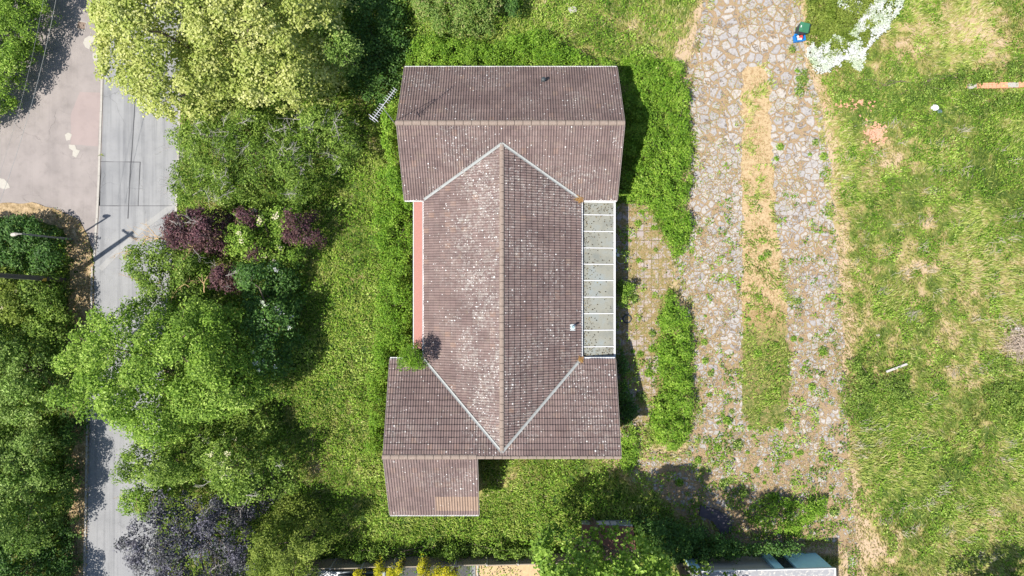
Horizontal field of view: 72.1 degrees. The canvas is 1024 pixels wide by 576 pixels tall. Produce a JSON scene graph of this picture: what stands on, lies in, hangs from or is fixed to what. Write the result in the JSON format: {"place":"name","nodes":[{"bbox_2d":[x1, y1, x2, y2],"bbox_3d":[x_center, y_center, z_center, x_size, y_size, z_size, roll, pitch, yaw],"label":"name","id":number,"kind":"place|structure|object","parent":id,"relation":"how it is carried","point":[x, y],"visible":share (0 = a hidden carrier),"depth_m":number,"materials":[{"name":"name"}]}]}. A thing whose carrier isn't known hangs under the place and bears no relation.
{"place":"outdoors","nodes":[
{"label":"outdoors","id":0,"kind":"place"},
{"bbox_2d":[0,1,55,200],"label":"overhead wire","id":1,"kind":"object","parent":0,"point":[32,101],"visible":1,"depth_m":37.77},
{"bbox_2d":[0,0,104,254],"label":"side road","id":2,"kind":"structure","parent":0,"point":[49,170],"depth_m":43.99,"materials":[{"name":"asphalt"}]},
{"bbox_2d":[0,178,9,188],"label":"cement stain","id":3,"kind":"object","parent":2,"relation":"on","point":[3,182],"visible":1,"depth_m":43.98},
{"bbox_2d":[69,145,79,156],"bbox_3d":[-27.403,-8.611,43.981,0.565,0.001,0.913,-44,90,0],"label":"cement stain","id":4,"kind":"object","parent":2,"relation":"on","point":[74,150],"visible":1,"depth_m":43.98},
{"bbox_2d":[76,20,86,30],"bbox_3d":[-26.900,-16.400,43.974,0.600,0.028,0.540,12,90,0],"label":"manhole cover","id":5,"kind":"object","parent":2,"relation":"on","point":[80,25],"visible":1,"depth_m":43.97,"materials":[{"name":"concrete"}]},
{"bbox_2d":[70,92,99,145],"bbox_3d":[-26.638,-10.557,43.986,1.907,0.001,3.400,0,90,0],"label":"side road patch","id":6,"kind":"object","parent":2,"relation":"on","point":[85,115],"visible":1,"depth_m":43.99,"materials":[{"name":"asphalt"}]},
{"bbox_2d":[83,36,94,48],"bbox_3d":[-26.442,-15.447,43.981,0.604,0.001,0.912,31,90,0],"label":"cement stain","id":7,"kind":"object","parent":2,"relation":"on","point":[86,43],"visible":0.83,"depth_m":43.98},
{"bbox_2d":[86,1,183,575],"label":"road","id":8,"kind":"structure","parent":0,"point":[107,523],"depth_m":43.99,"materials":[{"name":"asphalt"}]},
{"bbox_2d":[93,48,103,255],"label":"kerb","id":9,"kind":"structure","parent":8,"relation":"on","point":[99,160],"depth_m":43.95,"materials":[{"name":"concrete"}]},
{"bbox_2d":[99,162,139,205],"bbox_3d":[-24.532,-6.512,43.990,2.544,0.001,2.764,0,90,0],"label":"road patch","id":10,"kind":"object","parent":8,"relation":"on","point":[114,187],"visible":1,"depth_m":43.99,"materials":[{"name":"asphalt"}]},
{"bbox_2d":[127,101,135,218],"bbox_3d":[-23.783,-8.168,43.986,0.096,0.001,7.683,4,90,0],"label":"road seam","id":11,"kind":"object","parent":8,"relation":"on","point":[131,162],"visible":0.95,"depth_m":43.99,"materials":[{"name":"asphalt"}]},
{"bbox_2d":[98,203,174,270],"bbox_3d":[-23.500,-3.259,43.986,6.138,0.001,0.540,-41,90,0],"label":"road patch","id":12,"kind":"object","parent":8,"relation":"on","point":[133,236],"visible":0.97,"depth_m":43.99,"materials":[{"name":"asphalt"}]},
{"bbox_2d":[297,563,475,575],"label":"neighbour path","id":13,"kind":"structure","parent":0,"point":[410,569],"depth_m":43.76,"materials":[{"name":"concrete"}]},
{"bbox_2d":[319,568,387,575],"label":"parked car","id":14,"kind":"object","parent":13,"relation":"on","point":[339,572],"visible":0.52,"depth_m":42.89,"materials":[{"name":"grey paint"}]},
{"bbox_2d":[476,562,539,575],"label":"patio","id":15,"kind":"structure","parent":0,"point":[525,570],"depth_m":43.67,"materials":[{"name":"stone"}]},
{"bbox_2d":[0,0,1023,575],"bbox_3d":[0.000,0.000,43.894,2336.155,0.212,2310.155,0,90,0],"label":"ground","id":16,"kind":"structure","parent":0,"point":[908,296],"depth_m":43.94,"materials":[{"name":"plant"}]},
{"bbox_2d":[0,266,50,327],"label":"yellow tipped shrub","id":17,"kind":"object","parent":16,"relation":"on","point":[10,317],"visible":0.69,"depth_m":41.46,"materials":[{"name":"green plant"}]},
{"bbox_2d":[0,0,61,122],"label":"tree","id":18,"kind":"object","parent":16,"relation":"on","point":[13,52],"visible":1,"depth_m":41.86,"materials":[{"name":"green plant"}]},
{"bbox_2d":[0,273,66,281],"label":"telegraph pole","id":19,"kind":"object","parent":16,"relation":"on","point":[24,277],"visible":0.98,"depth_m":40.56,"materials":[{"name":"brown wood"}]},
{"bbox_2d":[0,527,72,575],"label":"corner shrub","id":20,"kind":"object","parent":16,"relation":"on","point":[8,567],"visible":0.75,"depth_m":42.03,"materials":[{"name":"green plant"}]},
{"bbox_2d":[0,212,73,275],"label":"dark shrub","id":21,"kind":"object","parent":16,"relation":"on","point":[22,246],"visible":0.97,"depth_m":41.88,"materials":[{"name":"green plant"}]},
{"bbox_2d":[0,313,76,427],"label":"tree","id":22,"kind":"object","parent":16,"relation":"on","point":[10,386],"visible":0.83,"depth_m":41.01,"materials":[{"name":"green plant"}]},
{"bbox_2d":[0,415,83,559],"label":"tree","id":23,"kind":"object","parent":16,"relation":"on","point":[38,482],"visible":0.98,"depth_m":40.81,"materials":[{"name":"green plant"}]},
{"bbox_2d":[0,202,93,575],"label":"verge","id":24,"kind":"structure","parent":16,"relation":"on","point":[43,213],"depth_m":43.95,"materials":[{"name":"soil"}]},
{"bbox_2d":[10,232,72,240],"bbox_3d":[-27.683,-2.994,41.588,0.594,4.824,0.220,-6,90,0],"label":"street lamp","id":25,"kind":"object","parent":24,"relation":"on","point":[16,234],"visible":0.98,"depth_m":40.92,"materials":[{"name":"metal"}]},
{"bbox_2d":[58,513,83,575],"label":"verge shrub","id":26,"kind":"object","parent":24,"relation":"on","point":[68,536],"visible":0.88,"depth_m":43.27,"materials":[{"name":"green plant"}]},
{"bbox_2d":[58,453,83,509],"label":"verge shrub","id":27,"kind":"object","parent":24,"relation":"on","point":[68,499],"visible":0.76,"depth_m":43.21,"materials":[{"name":"green plant"}]},
{"bbox_2d":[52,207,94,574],"bbox_3d":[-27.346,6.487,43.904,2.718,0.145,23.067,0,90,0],"label":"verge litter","id":28,"kind":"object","parent":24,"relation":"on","point":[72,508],"visible":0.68,"depth_m":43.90,"materials":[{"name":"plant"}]},
{"bbox_2d":[57,399,89,446],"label":"verge shrub","id":29,"kind":"object","parent":24,"relation":"on","point":[66,427],"visible":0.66,"depth_m":43.16,"materials":[{"name":"green plant"}]},
{"bbox_2d":[15,271,78,360],"bbox_3d":[-27.965,1.691,42.390,2.851,3.120,5.649,0,90,0],"label":"leafy shrub","id":30,"kind":"object","parent":16,"relation":"on","point":[46,305],"visible":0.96,"depth_m":41.85,"materials":[{"name":"green plant"}]},
{"bbox_2d":[65,342,85,375],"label":"verge shrub","id":31,"kind":"object","parent":16,"relation":"on","point":[78,344],"visible":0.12,"depth_m":42.09,"materials":[{"name":"green plant"}]},
{"bbox_2d":[83,267,93,575],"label":"kerb","id":32,"kind":"structure","parent":16,"relation":"on","point":[86,479],"depth_m":43.90,"materials":[{"name":"concrete"}]},
{"bbox_2d":[113,480,178,521],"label":"roadside shrub","id":33,"kind":"object","parent":16,"relation":"on","point":[141,503],"visible":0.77,"depth_m":41.02,"materials":[{"name":"green plant"}]},
{"bbox_2d":[43,293,284,452],"bbox_3d":[-19.370,4.776,39.980,12.005,8.080,8.939,0,90,0],"label":"ash tree","id":34,"kind":"object","parent":16,"relation":"on","point":[190,368],"visible":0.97,"depth_m":37.87,"materials":[{"name":"green plant"}]},
{"bbox_2d":[109,429,219,489],"bbox_3d":[-20.002,10.185,41.069,4.863,5.922,3.396,0,90,0],"label":"round tree","id":35,"kind":"object","parent":16,"relation":"on","point":[156,474],"visible":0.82,"depth_m":39.39,"materials":[{"name":"green plant"}]},
{"bbox_2d":[110,231,219,307],"bbox_3d":[-20.347,-1.102,41.641,5.822,4.794,4.566,0,90,0],"label":"roadside shrub","id":36,"kind":"object","parent":16,"relation":"on","point":[177,270],"visible":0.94,"depth_m":41.10,"materials":[{"name":"green plant"}]},
{"bbox_2d":[168,6,182,276],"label":"kerb","id":37,"kind":"structure","parent":16,"relation":"on","point":[176,204],"depth_m":43.91,"materials":[{"name":"concrete"}]},
{"bbox_2d":[111,484,279,575],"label":"purple tree","id":38,"kind":"object","parent":16,"relation":"on","point":[235,560],"visible":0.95,"depth_m":39.55,"materials":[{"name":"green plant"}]},
{"bbox_2d":[148,204,248,260],"bbox_3d":[-18.490,-3.192,41.265,4.883,5.382,3.504,0,90,0],"label":"plum tree","id":39,"kind":"object","parent":16,"relation":"on","point":[172,233],"visible":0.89,"depth_m":40.12,"materials":[{"name":"purple plant"}]},
{"bbox_2d":[128,223,177,240],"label":"dead branch","id":40,"kind":"object","parent":39,"relation":"attached to","point":[148,236],"visible":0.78,"depth_m":41.47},
{"bbox_2d":[83,0,359,126],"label":"maple tree","id":41,"kind":"object","parent":16,"relation":"on","point":[240,58],"visible":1,"depth_m":36.70,"materials":[{"name":"green plant"}]},
{"bbox_2d":[207,262,244,295],"bbox_3d":[-16.889,-0.548,42.041,2.436,3.810,1.910,18,90,0],"label":"plum tree","id":42,"kind":"object","parent":16,"relation":"on","point":[218,276],"visible":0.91,"depth_m":40.90,"materials":[{"name":"purple plant"}]},
{"bbox_2d":[188,406,300,516],"bbox_3d":[-15.470,10.032,41.139,5.923,5.837,5.720,0,90,0],"label":"elder shrub","id":43,"kind":"object","parent":16,"relation":"on","point":[219,474],"visible":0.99,"depth_m":40.77,"materials":[{"name":"green plant"}]},
{"bbox_2d":[233,205,264,235],"bbox_3d":[-15.332,-3.916,42.017,1.612,3.947,1.778,0,90,0],"label":"plum tree","id":44,"kind":"object","parent":16,"relation":"on","point":[246,216],"visible":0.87,"depth_m":40.66,"materials":[{"name":"purple plant"}]},
{"bbox_2d":[243,242,270,261],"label":"plum tree","id":45,"kind":"object","parent":16,"relation":"on","point":[253,252],"visible":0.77,"depth_m":41.01,"materials":[{"name":"purple plant"}]},
{"bbox_2d":[156,101,365,214],"bbox_3d":[-14.658,-7.740,40.965,12.133,6.040,6.869,0,90,0],"label":"twiggy shrub","id":46,"kind":"object","parent":16,"relation":"on","point":[304,126],"visible":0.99,"depth_m":40.27,"materials":[{"name":"green plant"}]},
{"bbox_2d":[222,203,311,271],"bbox_3d":[-14.626,-2.958,41.994,5.256,3.909,4.095,0,90,0],"label":"leafy shrub","id":47,"kind":"object","parent":16,"relation":"on","point":[275,232],"visible":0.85,"depth_m":41.27,"materials":[{"name":"green plant"}]},
{"bbox_2d":[229,259,308,379],"bbox_3d":[-14.534,1.997,41.458,4.136,4.990,7.375,0,90,0],"label":"flowering laurel","id":48,"kind":"object","parent":16,"relation":"on","point":[247,274],"visible":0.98,"depth_m":40.78,"materials":[{"name":"green plant"}]},
{"bbox_2d":[244,490,346,575],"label":"olive tree","id":49,"kind":"object","parent":16,"relation":"on","point":[265,563],"visible":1,"depth_m":40.76,"materials":[{"name":"green plant"}]},
{"bbox_2d":[277,207,326,249],"bbox_3d":[-12.498,-3.509,41.941,2.806,4.176,2.385,0,90,0],"label":"plum tree","id":50,"kind":"object","parent":16,"relation":"on","point":[304,226],"visible":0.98,"depth_m":41.03,"materials":[{"name":"purple plant"}]},
{"bbox_2d":[310,12,367,78],"bbox_3d":[-9.874,-13.693,40.997,3.289,5.935,3.364,0,90,0],"label":"shade tree","id":51,"kind":"object","parent":16,"relation":"on","point":[340,51],"visible":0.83,"depth_m":38.98,"materials":[{"name":"green plant"}]},
{"bbox_2d":[352,565,368,575],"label":"golden conifer","id":52,"kind":"object","parent":16,"relation":"on","point":[357,571],"visible":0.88,"depth_m":41.91,"materials":[{"name":"yellow plant"}]},
{"bbox_2d":[339,0,412,109],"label":"dark shrub","id":53,"kind":"object","parent":16,"relation":"on","point":[384,15],"visible":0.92,"depth_m":42.60,"materials":[{"name":"green plant"}]},
{"bbox_2d":[373,554,384,575],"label":"golden conifer","id":54,"kind":"object","parent":16,"relation":"on","point":[377,567],"visible":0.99,"depth_m":41.84,"materials":[{"name":"yellow plant"}]},
{"bbox_2d":[363,160,412,457],"bbox_3d":[-7.394,1.234,43.017,3.474,1.988,18.442,0,90,0],"label":"garden shrub","id":55,"kind":"object","parent":16,"relation":"on","point":[396,250],"visible":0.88,"depth_m":42.90,"materials":[{"name":"green plant"}]},
{"bbox_2d":[383,564,398,575],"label":"golden conifer","id":56,"kind":"object","parent":16,"relation":"on","point":[391,573],"visible":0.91,"depth_m":41.76,"materials":[{"name":"yellow plant"}]},
{"bbox_2d":[394,557,405,574],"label":"golden conifer","id":57,"kind":"object","parent":16,"relation":"on","point":[400,567],"visible":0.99,"depth_m":41.79,"materials":[{"name":"yellow plant"}]},
{"bbox_2d":[397,342,428,371],"bbox_3d":[-5.631,3.862,41.327,1.904,5.411,1.672,0,90,0],"label":"sapling","id":58,"kind":"object","parent":16,"relation":"on","point":[415,356],"visible":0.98,"depth_m":39.11,"materials":[{"name":"green plant"}]},
{"bbox_2d":[416,553,427,574],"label":"golden conifer","id":59,"kind":"object","parent":16,"relation":"on","point":[423,563],"visible":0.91,"depth_m":41.74,"materials":[{"name":"yellow plant"}]},
{"bbox_2d":[417,559,436,575],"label":"golden conifer","id":60,"kind":"object","parent":16,"relation":"on","point":[427,572],"visible":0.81,"depth_m":41.62,"materials":[{"name":"yellow plant"}]},
{"bbox_2d":[338,537,534,563],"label":"fence side plants","id":61,"kind":"object","parent":16,"relation":"on","point":[448,556],"visible":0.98,"depth_m":43.10,"materials":[{"name":"green plant"}]},
{"bbox_2d":[431,562,442,575],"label":"golden conifer","id":62,"kind":"object","parent":16,"relation":"on","point":[437,572],"visible":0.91,"depth_m":41.79,"materials":[{"name":"yellow plant"}]},
{"bbox_2d":[442,562,450,575],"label":"golden conifer","id":63,"kind":"object","parent":16,"relation":"on","point":[446,569],"visible":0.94,"depth_m":41.51,"materials":[{"name":"yellow plant"}]},
{"bbox_2d":[449,566,460,575],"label":"golden conifer","id":64,"kind":"object","parent":16,"relation":"on","point":[453,572],"visible":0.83,"depth_m":41.81,"materials":[{"name":"yellow plant"}]},
{"bbox_2d":[409,0,504,42],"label":"pink tipped shrub","id":65,"kind":"object","parent":16,"relation":"on","point":[438,21],"visible":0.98,"depth_m":41.92,"materials":[{"name":"green plant"}]},
{"bbox_2d":[304,553,640,569],"bbox_3d":[-2.450,16.660,43.180,20.780,2.040,0.144,-1,90,0],"label":"wooden fence","id":66,"kind":"object","parent":16,"relation":"on","point":[342,563],"visible":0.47,"depth_m":42.78,"materials":[{"name":"brown wood"}]},
{"bbox_2d":[369,66,624,515],"bbox_3d":[-0.512,0.180,39.647,13.415,9.106,26.402,0,90,0],"label":"bungalow","id":67,"kind":"object","parent":16,"relation":"on","point":[501,167],"visible":1,"depth_m":39.98,"materials":[{"name":"tile"}]},
{"bbox_2d":[380,101,412,210],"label":"climbing ivy","id":68,"kind":"object","parent":67,"relation":"attached to","point":[393,175],"visible":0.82,"depth_m":40.80,"materials":[{"name":"green plant"}]},
{"bbox_2d":[573,195,583,362],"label":"needle litter","id":69,"kind":"object","parent":67,"relation":"on","point":[580,199],"visible":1,"depth_m":41.13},
{"bbox_2d":[583,203,613,355],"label":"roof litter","id":70,"kind":"object","parent":67,"relation":"on","point":[590,284],"visible":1,"depth_m":41.55,"materials":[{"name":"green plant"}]},
{"bbox_2d":[403,25,615,65],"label":"tall nettles","id":71,"kind":"object","parent":16,"relation":"on","point":[464,55],"visible":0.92,"depth_m":42.70,"materials":[{"name":"green plant"}]},
{"bbox_2d":[502,0,521,17],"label":"dark shrub","id":72,"kind":"object","parent":16,"relation":"on","point":[510,4],"visible":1,"depth_m":42.03,"materials":[{"name":"green plant"}]},
{"bbox_2d":[529,517,672,575],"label":"maple tree","id":73,"kind":"object","parent":16,"relation":"on","point":[595,562],"visible":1,"depth_m":37.60,"materials":[{"name":"green plant"}]},
{"bbox_2d":[582,520,636,563],"bbox_3d":[5.916,15.532,43.245,3.318,1.510,2.230,0,90,0],"label":"garden hut","id":74,"kind":"object","parent":16,"relation":"on","point":[608,543],"visible":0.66,"depth_m":42.80,"materials":[{"name":"grey wood"}]},
{"bbox_2d":[616,277,635,309],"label":"shade plants","id":75,"kind":"object","parent":16,"relation":"on","point":[630,287],"visible":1,"depth_m":43.04,"materials":[{"name":"green plant"}]},
{"bbox_2d":[616,350,639,426],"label":"shade plants","id":76,"kind":"object","parent":16,"relation":"on","point":[629,413],"visible":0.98,"depth_m":43.39,"materials":[{"name":"green plant"}]},
{"bbox_2d":[619,426,639,474],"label":"corner weeds","id":77,"kind":"object","parent":16,"relation":"on","point":[628,452],"visible":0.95,"depth_m":43.32,"materials":[{"name":"green plant"}]},
{"bbox_2d":[618,50,696,259],"bbox_3d":[8.956,-8.326,43.208,5.016,1.534,13.221,0,90,0],"label":"ground hedge","id":78,"kind":"object","parent":16,"relation":"on","point":[668,81],"visible":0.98,"depth_m":43.19,"materials":[{"name":"green plant"}]},
{"bbox_2d":[646,288,696,450],"bbox_3d":[9.937,5.080,43.251,3.160,1.619,10.172,0,90,0],"label":"ground hedge","id":79,"kind":"object","parent":16,"relation":"on","point":[686,354],"visible":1,"depth_m":43.13,"materials":[{"name":"green plant"}]},
{"bbox_2d":[647,556,739,575],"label":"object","id":80,"kind":"object","parent":16,"relation":"on","point":[681,567],"visible":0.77,"depth_m":39.40,"materials":[{"name":"green plant"}]},
{"bbox_2d":[630,510,806,567],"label":"ivy bank","id":81,"kind":"structure","parent":16,"relation":"on","point":[687,551],"depth_m":42.57,"materials":[{"name":"green plant"}]},
{"bbox_2d":[686,553,835,575],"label":"garage","id":82,"kind":"structure","parent":16,"relation":"on","point":[810,564],"depth_m":42.16,"materials":[{"name":"concrete"}]},
{"bbox_2d":[696,556,767,569],"bbox_3d":[13.302,16.778,42.755,3.916,2.490,0.085,-1,90,0],"label":"door panel","id":83,"kind":"structure","parent":82,"relation":"in","point":[746,562],"depth_m":42.66,"materials":[{"name":"metal"}]},
{"bbox_2d":[773,555,793,567],"bbox_3d":[16.497,16.726,42.765,0.721,2.470,0.046,-1,90,0],"label":"window","id":84,"kind":"structure","parent":82,"relation":"in","point":[782,561],"depth_m":42.84,"materials":[{"name":"black glass"}]},
{"bbox_2d":[741,492,828,539],"bbox_3d":[16.974,14.174,43.412,5.438,1.315,3.045,0,90,0],"label":"weed patch","id":85,"kind":"object","parent":16,"relation":"on","point":[787,522],"visible":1,"depth_m":43.32,"materials":[{"name":"green plant"}]},
{"bbox_2d":[794,69,809,90],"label":"bramble","id":86,"kind":"object","parent":16,"relation":"on","point":[801,77],"visible":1,"depth_m":43.74,"materials":[{"name":"green plant"}]},
{"bbox_2d":[795,22,810,35],"bbox_3d":[17.900,-15.926,43.449,0.648,1.068,0.620,12,90,0],"label":"wheelie bin","id":87,"kind":"object","parent":16,"relation":"on","point":[803,28],"visible":1,"depth_m":42.99,"materials":[{"name":"teal plastic"}]},
{"bbox_2d":[805,0,904,74],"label":"flowering shrub","id":88,"kind":"object","parent":16,"relation":"on","point":[880,20],"visible":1,"depth_m":42.65,"materials":[{"name":"white plant"}]},
{"bbox_2d":[823,96,887,144],"bbox_3d":[21.706,-10.476,43.856,4.712,0.151,3.101,0,90,0],"label":"brick rubble","id":89,"kind":"object","parent":16,"relation":"on","point":[878,135],"visible":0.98,"depth_m":43.83,"materials":[{"name":"brick"}]},
{"bbox_2d":[841,354,916,422],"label":"bramble","id":90,"kind":"object","parent":16,"relation":"on","point":[897,391],"visible":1,"depth_m":43.55,"materials":[{"name":"green plant"}]},
{"bbox_2d":[830,118,1023,563],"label":"dead stalks","id":91,"kind":"object","parent":16,"relation":"on","point":[953,371],"visible":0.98,"depth_m":43.77,"materials":[{"name":"plant"}]},
{"bbox_2d":[833,59,1023,119],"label":"bramble","id":92,"kind":"object","parent":16,"relation":"on","point":[897,100],"visible":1,"depth_m":43.57,"materials":[{"name":"green plant"}]},
{"bbox_2d":[962,86,1023,118],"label":"bramble","id":93,"kind":"object","parent":16,"relation":"on","point":[969,108],"visible":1,"depth_m":43.54,"materials":[{"name":"green plant"}]},
{"bbox_2d":[965,82,1023,89],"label":"garden wall","id":94,"kind":"structure","parent":16,"relation":"on","point":[994,85],"depth_m":43.69,"materials":[{"name":"beige brick"}]},
{"bbox_2d":[981,355,1023,429],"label":"bramble","id":95,"kind":"object","parent":16,"relation":"on","point":[1017,400],"visible":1,"depth_m":43.53,"materials":[{"name":"green plant"}]},
{"bbox_2d":[994,317,1023,365],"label":"brushwood heap","id":96,"kind":"object","parent":16,"relation":"on","point":[1019,345],"visible":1,"depth_m":43.68,"materials":[{"name":"wood"}]},
{"bbox_2d":[615,203,673,445],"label":"patio","id":97,"kind":"structure","parent":0,"point":[654,265],"depth_m":43.98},
{"bbox_2d":[616,254,625,263],"bbox_3d":[6.767,-1.800,43.765,0.640,0.430,0.640,0,90,0],"label":"garden tub","id":98,"kind":"object","parent":97,"relation":"on","point":[619,259],"visible":0.94,"depth_m":43.55,"materials":[{"name":"concrete"}]},
{"bbox_2d":[628,294,639,304],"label":"weed clump","id":99,"kind":"object","parent":97,"relation":"on","point":[633,298],"visible":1,"depth_m":43.84,"materials":[{"name":"green plant"}]},
{"bbox_2d":[636,390,646,401],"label":"weed clump","id":100,"kind":"object","parent":97,"relation":"on","point":[641,397],"visible":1,"depth_m":43.83,"materials":[{"name":"green plant"}]},
{"bbox_2d":[614,0,859,575],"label":"driveway","id":101,"kind":"structure","parent":0,"point":[733,58],"depth_m":43.99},
{"bbox_2d":[699,505,732,533],"bbox_3d":[12.668,14.352,43.870,2.514,0.180,1.064,38,90,0],"label":"tarpaulin","id":102,"kind":"object","parent":101,"relation":"on","point":[719,519],"visible":0.98,"depth_m":43.78,"materials":[{"name":"plastic"}]},
{"bbox_2d":[719,478,729,488],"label":"weed clump","id":103,"kind":"object","parent":101,"relation":"on","point":[723,482],"visible":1,"depth_m":43.83,"materials":[{"name":"green plant"}]},
{"bbox_2d":[733,438,743,449],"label":"weed clump","id":104,"kind":"object","parent":101,"relation":"on","point":[737,444],"visible":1,"depth_m":43.81,"materials":[{"name":"green plant"}]},
{"bbox_2d":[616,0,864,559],"bbox_3d":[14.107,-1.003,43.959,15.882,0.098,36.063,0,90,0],"label":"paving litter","id":105,"kind":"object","parent":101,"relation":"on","point":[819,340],"visible":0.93,"depth_m":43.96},
{"bbox_2d":[739,65,790,428],"bbox_3d":[15.804,-2.547,43.982,3.223,0.001,22.768,0,90,0],"label":"dry strip","id":106,"kind":"object","parent":101,"relation":"on","point":[764,216],"visible":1,"depth_m":43.98,"materials":[{"name":"plant"}]},
{"bbox_2d":[793,86,803,97],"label":"weed clump","id":107,"kind":"object","parent":101,"relation":"on","point":[800,92],"visible":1,"depth_m":43.82,"materials":[{"name":"green plant"}]},
{"bbox_2d":[792,34,805,42],"bbox_3d":[17.833,-15.533,43.765,0.660,0.380,0.480,-8,90,0],"label":"recycling box","id":108,"kind":"object","parent":101,"relation":"on","point":[795,40],"visible":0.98,"depth_m":43.71,"materials":[{"name":"blue plastic"}]},
{"bbox_2d":[828,505,839,516],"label":"weed clump","id":109,"kind":"object","parent":101,"relation":"on","point":[834,511],"visible":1,"depth_m":43.83,"materials":[{"name":"green plant"}]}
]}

